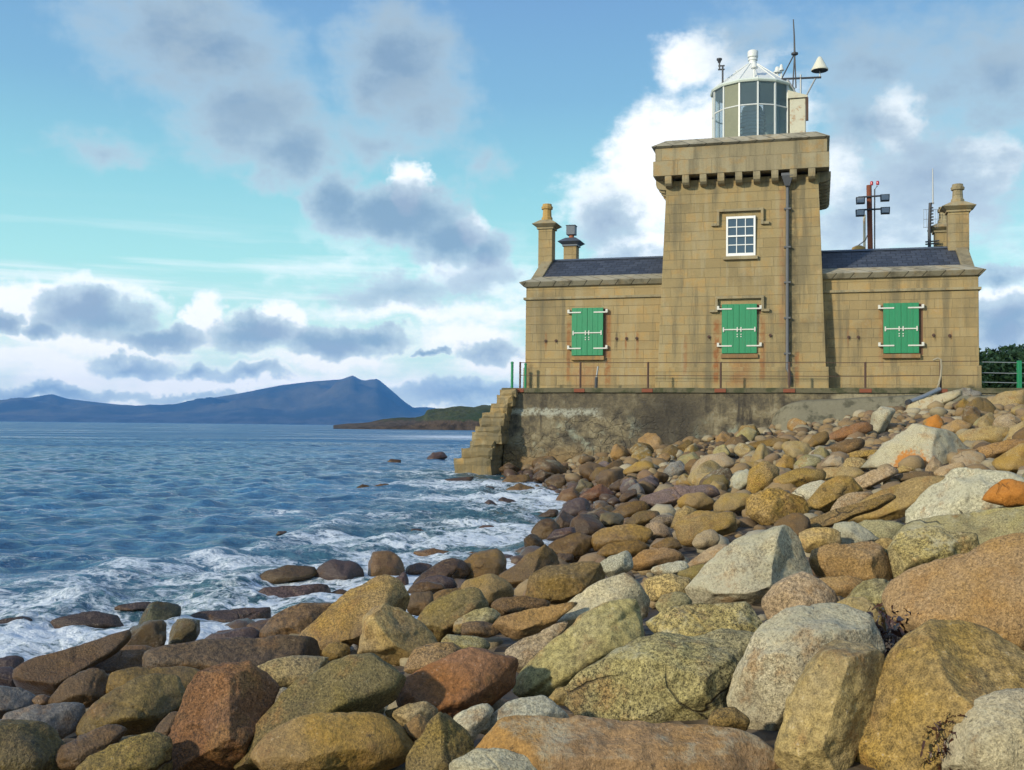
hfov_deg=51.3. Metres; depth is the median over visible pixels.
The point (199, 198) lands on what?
sky
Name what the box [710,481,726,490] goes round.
boulder
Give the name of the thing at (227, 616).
boulder
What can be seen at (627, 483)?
boulder
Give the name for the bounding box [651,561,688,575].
boulder
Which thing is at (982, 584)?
boulder
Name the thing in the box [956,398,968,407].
boulder
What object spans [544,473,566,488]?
boulder
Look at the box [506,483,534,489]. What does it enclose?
boulder
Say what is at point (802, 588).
boulder
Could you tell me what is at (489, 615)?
boulder
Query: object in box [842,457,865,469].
boulder
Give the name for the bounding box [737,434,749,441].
boulder
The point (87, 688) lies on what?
boulder
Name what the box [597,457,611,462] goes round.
boulder
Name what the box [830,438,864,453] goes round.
boulder
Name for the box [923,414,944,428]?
boulder
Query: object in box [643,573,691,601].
boulder
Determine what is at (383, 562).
boulder
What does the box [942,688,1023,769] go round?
boulder
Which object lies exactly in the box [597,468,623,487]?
boulder
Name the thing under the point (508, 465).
boulder
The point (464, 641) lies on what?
boulder
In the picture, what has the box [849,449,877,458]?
boulder
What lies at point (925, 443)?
boulder
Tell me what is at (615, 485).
boulder
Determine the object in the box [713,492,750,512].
boulder
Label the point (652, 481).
boulder
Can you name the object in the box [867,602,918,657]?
seaweed
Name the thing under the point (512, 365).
fence post
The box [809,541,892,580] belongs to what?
boulder
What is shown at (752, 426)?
boulder
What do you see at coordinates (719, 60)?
anemometer
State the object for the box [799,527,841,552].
boulder
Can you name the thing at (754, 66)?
roof vent
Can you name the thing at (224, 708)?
boulder
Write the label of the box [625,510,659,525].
boulder
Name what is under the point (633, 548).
boulder
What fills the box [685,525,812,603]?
boulder
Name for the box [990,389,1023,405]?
boulder
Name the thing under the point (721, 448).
boulder
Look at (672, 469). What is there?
boulder
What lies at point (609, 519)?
boulder
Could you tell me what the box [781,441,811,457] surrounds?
boulder
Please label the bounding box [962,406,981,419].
boulder
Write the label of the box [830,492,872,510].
boulder
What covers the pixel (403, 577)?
boulder
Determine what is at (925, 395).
pipe
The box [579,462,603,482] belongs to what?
boulder
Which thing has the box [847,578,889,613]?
boulder
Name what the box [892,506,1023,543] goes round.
boulder
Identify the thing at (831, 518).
boulder
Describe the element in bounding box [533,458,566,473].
boulder
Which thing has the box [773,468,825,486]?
boulder
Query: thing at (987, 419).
boulder
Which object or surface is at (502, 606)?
boulder
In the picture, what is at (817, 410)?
concrete apron
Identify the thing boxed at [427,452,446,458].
boulder
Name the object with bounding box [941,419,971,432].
boulder
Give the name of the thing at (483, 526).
boulder
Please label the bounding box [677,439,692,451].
boulder
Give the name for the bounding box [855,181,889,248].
floodlight mast
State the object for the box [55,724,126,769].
boulder
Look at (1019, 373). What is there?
wire fence
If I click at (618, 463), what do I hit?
boulder
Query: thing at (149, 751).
boulder
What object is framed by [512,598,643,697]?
boulder
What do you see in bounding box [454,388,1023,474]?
sea wall
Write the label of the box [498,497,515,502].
boulder
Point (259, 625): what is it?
boulder
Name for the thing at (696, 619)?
boulder
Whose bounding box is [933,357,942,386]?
pipe
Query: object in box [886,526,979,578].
boulder
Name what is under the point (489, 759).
boulder
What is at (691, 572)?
boulder
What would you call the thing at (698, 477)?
boulder
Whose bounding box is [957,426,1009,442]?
boulder
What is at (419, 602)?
boulder
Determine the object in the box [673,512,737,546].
boulder
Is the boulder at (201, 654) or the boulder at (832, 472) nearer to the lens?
the boulder at (201, 654)
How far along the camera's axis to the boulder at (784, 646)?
3.33 m
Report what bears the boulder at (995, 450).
on the cobbles
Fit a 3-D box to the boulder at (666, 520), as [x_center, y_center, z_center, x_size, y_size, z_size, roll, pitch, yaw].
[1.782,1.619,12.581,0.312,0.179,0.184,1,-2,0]
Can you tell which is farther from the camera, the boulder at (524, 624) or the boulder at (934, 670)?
the boulder at (524, 624)
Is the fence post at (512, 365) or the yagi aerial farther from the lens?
the yagi aerial
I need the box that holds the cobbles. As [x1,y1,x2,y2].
[75,396,1023,732]
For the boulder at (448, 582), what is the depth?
8.97 m
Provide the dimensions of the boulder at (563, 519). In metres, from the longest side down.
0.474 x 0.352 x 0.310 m
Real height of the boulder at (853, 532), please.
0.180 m
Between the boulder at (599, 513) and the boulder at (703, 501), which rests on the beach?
the boulder at (703, 501)
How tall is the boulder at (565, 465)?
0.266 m
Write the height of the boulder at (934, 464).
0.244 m
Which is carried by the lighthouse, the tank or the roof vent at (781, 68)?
the roof vent at (781, 68)
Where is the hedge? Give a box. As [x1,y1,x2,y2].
[979,343,1023,387]
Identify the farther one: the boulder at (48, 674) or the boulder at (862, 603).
the boulder at (48, 674)
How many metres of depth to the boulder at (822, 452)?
20.58 m
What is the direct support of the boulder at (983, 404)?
on the beach
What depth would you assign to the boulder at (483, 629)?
5.10 m
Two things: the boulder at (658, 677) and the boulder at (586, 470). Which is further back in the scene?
the boulder at (586, 470)
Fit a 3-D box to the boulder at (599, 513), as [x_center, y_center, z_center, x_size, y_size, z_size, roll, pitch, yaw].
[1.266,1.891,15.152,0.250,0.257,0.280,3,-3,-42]
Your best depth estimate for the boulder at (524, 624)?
5.08 m
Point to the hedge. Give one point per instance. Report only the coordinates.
(1012, 353)
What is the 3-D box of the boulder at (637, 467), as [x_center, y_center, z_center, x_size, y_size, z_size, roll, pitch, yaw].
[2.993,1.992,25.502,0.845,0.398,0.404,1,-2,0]
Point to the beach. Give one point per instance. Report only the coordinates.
(766, 736)
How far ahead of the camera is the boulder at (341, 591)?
9.33 m
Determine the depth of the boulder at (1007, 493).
5.95 m
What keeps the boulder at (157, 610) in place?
on the beach
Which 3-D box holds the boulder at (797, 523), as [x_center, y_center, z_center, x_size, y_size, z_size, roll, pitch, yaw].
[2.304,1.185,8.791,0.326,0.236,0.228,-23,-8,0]
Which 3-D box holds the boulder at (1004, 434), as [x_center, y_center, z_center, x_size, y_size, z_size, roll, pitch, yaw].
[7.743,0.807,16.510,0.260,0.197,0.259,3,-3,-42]
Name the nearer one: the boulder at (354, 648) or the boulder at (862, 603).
the boulder at (862, 603)
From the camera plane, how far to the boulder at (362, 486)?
25.64 m
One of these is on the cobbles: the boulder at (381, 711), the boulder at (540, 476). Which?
the boulder at (540, 476)
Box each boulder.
[0,616,32,623]
[0,655,23,668]
[0,667,15,686]
[0,685,34,719]
[0,719,64,769]
[2,702,85,738]
[12,629,131,696]
[32,694,49,704]
[48,668,108,707]
[50,611,123,628]
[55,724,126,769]
[75,732,172,769]
[76,673,185,735]
[94,645,152,675]
[106,666,198,693]
[114,602,150,610]
[118,735,135,742]
[126,620,166,647]
[138,601,180,623]
[142,634,320,669]
[155,711,176,735]
[168,618,199,643]
[168,660,279,769]
[190,607,271,622]
[205,627,259,638]
[234,653,405,769]
[247,618,269,630]
[250,712,413,769]
[257,655,328,688]
[258,583,330,597]
[259,565,316,583]
[259,602,331,637]
[275,531,286,535]
[276,687,286,699]
[298,574,409,655]
[315,559,364,579]
[322,642,350,660]
[331,589,346,594]
[350,644,357,653]
[356,484,369,487]
[357,603,436,665]
[368,550,404,575]
[375,708,384,713]
[385,707,399,719]
[387,459,400,462]
[392,701,437,726]
[396,572,408,584]
[396,647,518,717]
[404,642,461,673]
[404,714,428,741]
[405,562,431,574]
[405,712,474,769]
[407,591,433,615]
[408,581,445,593]
[413,548,448,555]
[413,558,469,583]
[417,575,457,588]
[417,587,488,641]
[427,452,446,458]
[433,588,460,599]
[441,634,489,649]
[445,477,473,480]
[449,748,536,769]
[453,607,500,633]
[453,703,490,732]
[455,703,493,741]
[460,574,513,605]
[461,621,499,637]
[464,548,506,579]
[475,715,779,769]
[479,525,493,527]
[480,695,568,734]
[485,499,496,504]
[491,596,549,615]
[492,602,577,639]
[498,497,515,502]
[499,462,520,472]
[499,544,559,587]
[502,474,530,482]
[505,621,567,672]
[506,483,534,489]
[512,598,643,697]
[524,534,543,546]
[525,561,604,602]
[531,518,559,539]
[532,456,556,468]
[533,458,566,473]
[533,470,551,482]
[538,509,558,517]
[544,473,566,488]
[546,527,575,540]
[548,532,591,559]
[549,686,566,705]
[555,510,573,527]
[555,572,649,629]
[556,487,579,501]
[557,498,590,516]
[557,553,573,562]
[561,463,568,469]
[564,628,753,722]
[569,514,603,535]
[576,479,593,491]
[578,453,594,464]
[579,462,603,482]
[579,484,614,501]
[589,467,608,480]
[591,524,652,551]
[593,506,614,511]
[594,509,608,518]
[595,502,607,508]
[596,540,648,557]
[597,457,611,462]
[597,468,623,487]
[598,461,609,466]
[599,512,623,526]
[600,551,632,576]
[606,460,623,468]
[609,478,622,491]
[610,444,630,460]
[612,501,649,517]
[619,477,641,494]
[619,489,636,502]
[623,460,654,475]
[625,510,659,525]
[628,483,644,493]
[630,442,653,453]
[631,447,651,460]
[632,547,684,570]
[638,432,663,448]
[638,475,658,483]
[639,477,658,488]
[639,484,720,508]
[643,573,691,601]
[645,521,672,539]
[646,601,762,635]
[650,514,673,526]
[651,537,681,549]
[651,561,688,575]
[653,471,668,483]
[655,591,691,611]
[658,453,670,461]
[661,444,678,459]
[663,460,685,476]
[670,506,695,528]
[673,510,740,529]
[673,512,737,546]
[676,474,690,485]
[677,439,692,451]
[677,452,699,464]
[677,492,714,510]
[677,564,704,579]
[684,443,698,451]
[684,459,698,474]
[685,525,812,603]
[687,544,727,566]
[688,460,722,485]
[690,452,735,472]
[692,529,719,549]
[694,472,709,484]
[699,468,732,484]
[702,474,728,488]
[708,706,749,730]
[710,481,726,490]
[712,444,730,456]
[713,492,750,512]
[716,431,731,442]
[724,436,745,445]
[726,602,885,730]
[728,469,748,488]
[733,471,747,489]
[734,442,754,455]
[734,462,758,468]
[735,427,756,440]
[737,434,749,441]
[738,424,759,435]
[745,488,809,524]
[747,461,779,493]
[748,438,790,449]
[750,443,769,461]
[761,571,838,619]
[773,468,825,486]
[773,513,810,536]
[774,639,883,769]
[776,454,795,469]
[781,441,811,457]
[787,418,807,430]
[792,480,824,499]
[794,454,821,467]
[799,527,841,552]
[807,475,862,512]
[808,431,828,447]
[809,493,895,527]
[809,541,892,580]
[814,446,829,457]
[819,576,862,597]
[821,455,843,466]
[823,466,864,480]
[829,422,872,441]
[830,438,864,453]
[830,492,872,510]
[833,521,878,543]
[837,597,886,630]
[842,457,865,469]
[847,475,944,522]
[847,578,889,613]
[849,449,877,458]
[854,466,898,488]
[855,619,1023,769]
[858,519,903,538]
[861,423,967,468]
[870,406,895,433]
[875,537,892,551]
[881,533,1023,650]
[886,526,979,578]
[892,471,934,481]
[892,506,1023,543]
[897,466,915,473]
[905,467,1023,522]
[906,389,962,409]
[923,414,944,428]
[925,456,942,471]
[934,462,965,475]
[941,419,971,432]
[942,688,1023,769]
[949,449,977,463]
[951,450,985,465]
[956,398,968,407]
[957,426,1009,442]
[961,388,981,395]
[961,397,995,414]
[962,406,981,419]
[963,413,980,424]
[975,439,1023,457]
[976,412,994,427]
[982,479,1023,507]
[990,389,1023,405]
[992,413,1020,427]
[992,443,1023,473]
[1002,431,1008,437]
[1006,420,1023,439]
[1010,405,1023,414]
[1012,427,1023,438]
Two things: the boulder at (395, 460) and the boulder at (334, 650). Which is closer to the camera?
the boulder at (334, 650)
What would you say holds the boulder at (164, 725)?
on the beach
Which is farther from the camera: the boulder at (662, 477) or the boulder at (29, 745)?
the boulder at (662, 477)
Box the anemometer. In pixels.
[717,58,724,91]
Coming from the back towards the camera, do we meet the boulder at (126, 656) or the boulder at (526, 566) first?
the boulder at (526, 566)
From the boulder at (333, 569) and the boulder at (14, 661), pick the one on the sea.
the boulder at (14, 661)
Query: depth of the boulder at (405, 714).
3.60 m
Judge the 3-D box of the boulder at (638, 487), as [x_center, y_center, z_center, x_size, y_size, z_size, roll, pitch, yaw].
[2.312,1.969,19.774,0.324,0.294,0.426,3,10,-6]
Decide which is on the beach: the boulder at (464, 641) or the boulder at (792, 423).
the boulder at (792, 423)
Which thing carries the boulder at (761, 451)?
on the beach
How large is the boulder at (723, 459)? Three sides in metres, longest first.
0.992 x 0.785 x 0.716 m
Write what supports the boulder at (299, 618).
on the cobbles
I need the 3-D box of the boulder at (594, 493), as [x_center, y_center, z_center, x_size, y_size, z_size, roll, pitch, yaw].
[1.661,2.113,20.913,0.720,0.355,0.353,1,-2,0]
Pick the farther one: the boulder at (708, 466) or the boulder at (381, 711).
the boulder at (708, 466)
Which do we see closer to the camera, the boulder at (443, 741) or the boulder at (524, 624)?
the boulder at (443, 741)
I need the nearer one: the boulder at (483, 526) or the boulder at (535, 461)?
the boulder at (483, 526)
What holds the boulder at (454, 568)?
on the cobbles
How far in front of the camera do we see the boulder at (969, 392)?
29.80 m
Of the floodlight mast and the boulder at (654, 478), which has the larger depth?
the floodlight mast
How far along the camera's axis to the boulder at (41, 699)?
4.59 m
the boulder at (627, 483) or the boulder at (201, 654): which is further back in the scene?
the boulder at (627, 483)
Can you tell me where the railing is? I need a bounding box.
[517,361,977,392]
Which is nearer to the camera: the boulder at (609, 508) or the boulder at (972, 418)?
the boulder at (609, 508)
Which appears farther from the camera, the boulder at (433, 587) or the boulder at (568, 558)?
the boulder at (568, 558)
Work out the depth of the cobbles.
22.27 m
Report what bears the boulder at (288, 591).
on the beach
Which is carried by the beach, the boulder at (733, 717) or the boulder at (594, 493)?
the boulder at (733, 717)
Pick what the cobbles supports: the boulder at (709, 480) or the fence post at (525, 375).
the boulder at (709, 480)
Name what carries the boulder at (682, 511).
on the beach
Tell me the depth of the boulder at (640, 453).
29.01 m
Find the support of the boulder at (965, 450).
on the beach
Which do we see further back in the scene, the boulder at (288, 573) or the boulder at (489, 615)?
the boulder at (288, 573)
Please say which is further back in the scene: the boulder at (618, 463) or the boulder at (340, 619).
the boulder at (618, 463)
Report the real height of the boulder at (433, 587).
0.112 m
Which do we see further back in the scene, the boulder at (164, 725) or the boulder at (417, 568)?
the boulder at (417, 568)
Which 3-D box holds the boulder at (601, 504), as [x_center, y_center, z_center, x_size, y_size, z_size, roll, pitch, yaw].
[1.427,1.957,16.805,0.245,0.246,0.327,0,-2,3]
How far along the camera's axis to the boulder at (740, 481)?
16.47 m
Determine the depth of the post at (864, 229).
41.84 m
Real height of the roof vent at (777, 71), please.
0.530 m
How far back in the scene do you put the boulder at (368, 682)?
3.57 m
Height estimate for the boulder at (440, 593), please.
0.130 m
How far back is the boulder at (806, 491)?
12.56 m
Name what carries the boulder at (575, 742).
on the beach
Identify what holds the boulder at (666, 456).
on the beach
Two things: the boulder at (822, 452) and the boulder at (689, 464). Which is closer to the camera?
the boulder at (822, 452)
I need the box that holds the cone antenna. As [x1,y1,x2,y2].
[811,56,827,75]
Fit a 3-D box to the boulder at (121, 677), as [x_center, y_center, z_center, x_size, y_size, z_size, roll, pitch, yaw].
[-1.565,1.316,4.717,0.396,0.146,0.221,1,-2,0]
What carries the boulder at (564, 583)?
on the cobbles
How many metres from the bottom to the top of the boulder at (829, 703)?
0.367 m
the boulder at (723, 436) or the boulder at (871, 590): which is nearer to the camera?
the boulder at (871, 590)
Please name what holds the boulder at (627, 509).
on the cobbles
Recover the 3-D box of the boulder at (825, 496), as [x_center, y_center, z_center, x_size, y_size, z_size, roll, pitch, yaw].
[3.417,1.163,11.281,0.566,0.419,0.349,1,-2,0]
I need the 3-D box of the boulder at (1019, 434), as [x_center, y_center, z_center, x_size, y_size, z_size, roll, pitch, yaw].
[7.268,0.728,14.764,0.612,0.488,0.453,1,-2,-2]
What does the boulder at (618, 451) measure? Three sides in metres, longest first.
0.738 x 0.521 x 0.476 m
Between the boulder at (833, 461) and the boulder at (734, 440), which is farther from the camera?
the boulder at (734, 440)
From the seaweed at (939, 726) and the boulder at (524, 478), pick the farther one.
the boulder at (524, 478)
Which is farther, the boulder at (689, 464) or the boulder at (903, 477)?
the boulder at (689, 464)
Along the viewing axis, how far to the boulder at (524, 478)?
27.88 m
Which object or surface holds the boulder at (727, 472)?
on the beach
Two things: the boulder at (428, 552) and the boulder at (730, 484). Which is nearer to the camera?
the boulder at (428, 552)
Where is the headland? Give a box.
[333,405,490,429]
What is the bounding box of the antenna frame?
[781,19,820,98]
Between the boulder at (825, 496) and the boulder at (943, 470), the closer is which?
the boulder at (825, 496)
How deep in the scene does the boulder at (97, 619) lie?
7.91 m
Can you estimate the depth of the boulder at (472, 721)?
3.37 m
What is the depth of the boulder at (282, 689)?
4.14 m
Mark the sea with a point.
(188, 518)
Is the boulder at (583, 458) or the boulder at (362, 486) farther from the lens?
the boulder at (583, 458)
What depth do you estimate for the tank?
41.45 m
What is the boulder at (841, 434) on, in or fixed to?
on the beach
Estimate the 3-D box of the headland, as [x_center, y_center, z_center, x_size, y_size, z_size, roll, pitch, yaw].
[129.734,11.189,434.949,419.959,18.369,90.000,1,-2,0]
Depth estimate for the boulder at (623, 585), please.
5.20 m
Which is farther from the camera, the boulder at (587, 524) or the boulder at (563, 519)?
the boulder at (563, 519)
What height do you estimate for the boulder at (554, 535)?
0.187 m
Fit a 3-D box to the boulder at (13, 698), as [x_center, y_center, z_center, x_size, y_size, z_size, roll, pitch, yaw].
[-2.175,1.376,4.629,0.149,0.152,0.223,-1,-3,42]
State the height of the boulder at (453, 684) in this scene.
0.268 m
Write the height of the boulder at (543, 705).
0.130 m
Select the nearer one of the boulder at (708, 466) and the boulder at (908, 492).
the boulder at (908, 492)
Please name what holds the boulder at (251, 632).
on the beach
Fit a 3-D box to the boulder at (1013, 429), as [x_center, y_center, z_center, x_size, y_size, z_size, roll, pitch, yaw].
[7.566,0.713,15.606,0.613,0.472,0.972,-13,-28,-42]
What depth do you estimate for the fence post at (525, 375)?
34.93 m
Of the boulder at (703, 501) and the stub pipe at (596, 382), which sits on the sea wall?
the stub pipe at (596, 382)
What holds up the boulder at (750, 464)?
on the beach
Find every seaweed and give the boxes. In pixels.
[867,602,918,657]
[920,712,964,769]
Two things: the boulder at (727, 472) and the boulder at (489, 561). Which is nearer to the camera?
the boulder at (489, 561)
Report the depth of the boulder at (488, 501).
20.23 m
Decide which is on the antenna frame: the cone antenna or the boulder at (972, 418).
the cone antenna
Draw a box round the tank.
[851,236,866,249]
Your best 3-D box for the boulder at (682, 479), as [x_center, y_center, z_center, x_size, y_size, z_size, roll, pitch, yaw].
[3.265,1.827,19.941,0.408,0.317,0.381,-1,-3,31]
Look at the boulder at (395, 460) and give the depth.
42.86 m
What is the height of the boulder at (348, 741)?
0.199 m
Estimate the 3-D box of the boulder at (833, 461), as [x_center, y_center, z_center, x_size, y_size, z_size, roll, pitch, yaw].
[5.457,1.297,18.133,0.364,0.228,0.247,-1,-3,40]
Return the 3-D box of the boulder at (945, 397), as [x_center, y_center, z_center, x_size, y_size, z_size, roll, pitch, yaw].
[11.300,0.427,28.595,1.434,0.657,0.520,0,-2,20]
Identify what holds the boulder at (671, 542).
on the cobbles
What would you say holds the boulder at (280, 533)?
in the sea
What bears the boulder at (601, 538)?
on the beach
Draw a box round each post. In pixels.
[511,361,513,387]
[524,363,526,387]
[863,215,865,247]
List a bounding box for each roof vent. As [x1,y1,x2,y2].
[751,62,757,76]
[773,66,780,74]
[779,64,783,76]
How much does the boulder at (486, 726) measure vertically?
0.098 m
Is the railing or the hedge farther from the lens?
the hedge
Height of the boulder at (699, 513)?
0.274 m
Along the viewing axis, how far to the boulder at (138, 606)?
8.65 m
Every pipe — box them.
[594,366,598,387]
[905,387,940,404]
[933,357,942,386]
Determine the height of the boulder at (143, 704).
0.224 m
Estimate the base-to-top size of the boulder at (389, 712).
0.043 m
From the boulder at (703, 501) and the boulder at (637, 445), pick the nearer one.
the boulder at (703, 501)
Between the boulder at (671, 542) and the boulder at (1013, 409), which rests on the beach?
the boulder at (1013, 409)
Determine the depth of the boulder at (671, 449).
28.38 m
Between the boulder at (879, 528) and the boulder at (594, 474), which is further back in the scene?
the boulder at (594, 474)
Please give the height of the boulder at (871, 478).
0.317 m
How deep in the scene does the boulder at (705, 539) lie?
9.08 m
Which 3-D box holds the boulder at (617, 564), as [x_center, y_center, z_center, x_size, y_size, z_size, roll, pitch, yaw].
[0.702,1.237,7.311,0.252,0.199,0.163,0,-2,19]
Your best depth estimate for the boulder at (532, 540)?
12.71 m
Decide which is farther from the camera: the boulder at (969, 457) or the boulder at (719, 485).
the boulder at (719, 485)
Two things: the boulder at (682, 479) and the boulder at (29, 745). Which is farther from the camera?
the boulder at (682, 479)
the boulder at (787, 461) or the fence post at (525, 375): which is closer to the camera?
the boulder at (787, 461)
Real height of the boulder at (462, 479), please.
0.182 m
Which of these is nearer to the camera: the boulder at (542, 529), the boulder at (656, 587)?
the boulder at (656, 587)
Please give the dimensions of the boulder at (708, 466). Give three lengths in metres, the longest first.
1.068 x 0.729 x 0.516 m
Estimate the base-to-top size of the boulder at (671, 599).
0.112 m
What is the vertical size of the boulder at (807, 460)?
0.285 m
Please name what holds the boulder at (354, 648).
on the beach
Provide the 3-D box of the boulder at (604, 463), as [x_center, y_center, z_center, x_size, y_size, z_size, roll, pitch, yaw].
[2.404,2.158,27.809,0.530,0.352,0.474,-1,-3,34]
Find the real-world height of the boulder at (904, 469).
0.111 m
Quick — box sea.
[0,421,564,661]
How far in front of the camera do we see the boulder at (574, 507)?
17.43 m
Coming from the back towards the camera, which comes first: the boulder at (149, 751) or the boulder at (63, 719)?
the boulder at (63, 719)
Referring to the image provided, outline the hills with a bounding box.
[0,375,434,424]
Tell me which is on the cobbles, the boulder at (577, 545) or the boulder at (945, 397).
the boulder at (577, 545)
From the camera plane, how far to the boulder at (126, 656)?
5.53 m
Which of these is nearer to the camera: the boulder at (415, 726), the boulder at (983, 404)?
the boulder at (415, 726)
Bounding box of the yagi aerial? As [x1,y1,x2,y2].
[923,169,938,246]
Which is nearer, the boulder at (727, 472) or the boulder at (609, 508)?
the boulder at (609, 508)
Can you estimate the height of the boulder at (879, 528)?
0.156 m
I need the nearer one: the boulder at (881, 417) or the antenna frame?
the boulder at (881, 417)
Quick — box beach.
[62,410,1010,769]
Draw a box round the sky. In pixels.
[0,0,1023,408]
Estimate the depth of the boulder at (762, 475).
15.98 m
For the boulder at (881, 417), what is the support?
on the beach
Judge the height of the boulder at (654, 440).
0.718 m
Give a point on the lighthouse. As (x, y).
(744, 268)
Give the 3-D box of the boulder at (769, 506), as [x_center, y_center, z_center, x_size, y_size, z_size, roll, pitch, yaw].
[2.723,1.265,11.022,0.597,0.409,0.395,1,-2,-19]
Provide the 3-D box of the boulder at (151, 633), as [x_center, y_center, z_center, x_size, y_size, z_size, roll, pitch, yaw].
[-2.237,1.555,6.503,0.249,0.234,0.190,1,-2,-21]
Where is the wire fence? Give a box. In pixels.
[982,361,1023,387]
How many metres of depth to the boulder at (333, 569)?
10.41 m
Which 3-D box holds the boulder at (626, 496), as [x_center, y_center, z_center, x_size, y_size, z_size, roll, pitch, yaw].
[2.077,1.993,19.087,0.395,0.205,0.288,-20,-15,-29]
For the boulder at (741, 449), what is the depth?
25.03 m
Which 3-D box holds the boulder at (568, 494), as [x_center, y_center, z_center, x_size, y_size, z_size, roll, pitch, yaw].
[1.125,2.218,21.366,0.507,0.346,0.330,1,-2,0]
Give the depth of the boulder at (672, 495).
15.55 m
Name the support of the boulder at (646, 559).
on the beach
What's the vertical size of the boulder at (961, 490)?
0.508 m
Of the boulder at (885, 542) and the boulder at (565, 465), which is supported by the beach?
the boulder at (885, 542)
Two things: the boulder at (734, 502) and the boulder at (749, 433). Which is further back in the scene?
the boulder at (749, 433)
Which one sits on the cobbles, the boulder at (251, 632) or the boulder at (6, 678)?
the boulder at (6, 678)
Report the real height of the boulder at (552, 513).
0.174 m
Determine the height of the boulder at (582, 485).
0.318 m
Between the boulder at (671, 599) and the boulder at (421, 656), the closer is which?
the boulder at (421, 656)
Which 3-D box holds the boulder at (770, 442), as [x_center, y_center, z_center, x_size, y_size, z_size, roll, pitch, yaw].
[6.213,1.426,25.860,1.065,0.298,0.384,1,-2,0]
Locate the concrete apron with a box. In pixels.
[771,394,995,429]
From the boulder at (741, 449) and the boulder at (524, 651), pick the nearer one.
the boulder at (524, 651)
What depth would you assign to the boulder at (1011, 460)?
11.84 m
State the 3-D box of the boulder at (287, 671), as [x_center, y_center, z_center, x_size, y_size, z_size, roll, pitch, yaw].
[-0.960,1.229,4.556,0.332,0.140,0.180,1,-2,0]
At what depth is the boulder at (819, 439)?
23.41 m
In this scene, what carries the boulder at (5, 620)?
on the beach
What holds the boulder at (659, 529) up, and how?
on the beach
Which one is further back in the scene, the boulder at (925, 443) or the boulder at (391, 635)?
the boulder at (925, 443)
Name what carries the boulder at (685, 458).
on the cobbles
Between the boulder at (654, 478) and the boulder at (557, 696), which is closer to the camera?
the boulder at (557, 696)
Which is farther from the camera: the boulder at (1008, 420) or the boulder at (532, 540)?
the boulder at (1008, 420)
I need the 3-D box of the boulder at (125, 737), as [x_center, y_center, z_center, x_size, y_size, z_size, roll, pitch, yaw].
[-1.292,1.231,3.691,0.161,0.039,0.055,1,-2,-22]
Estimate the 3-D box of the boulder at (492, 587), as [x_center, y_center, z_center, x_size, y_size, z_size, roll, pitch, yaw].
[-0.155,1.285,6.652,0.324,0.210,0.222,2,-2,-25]
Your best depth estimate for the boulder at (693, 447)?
26.94 m
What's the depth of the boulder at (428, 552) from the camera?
12.35 m
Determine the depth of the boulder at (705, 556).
7.00 m
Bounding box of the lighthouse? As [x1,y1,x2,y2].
[519,49,985,387]
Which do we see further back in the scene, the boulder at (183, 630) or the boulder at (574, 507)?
the boulder at (574, 507)
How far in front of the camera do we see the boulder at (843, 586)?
5.03 m

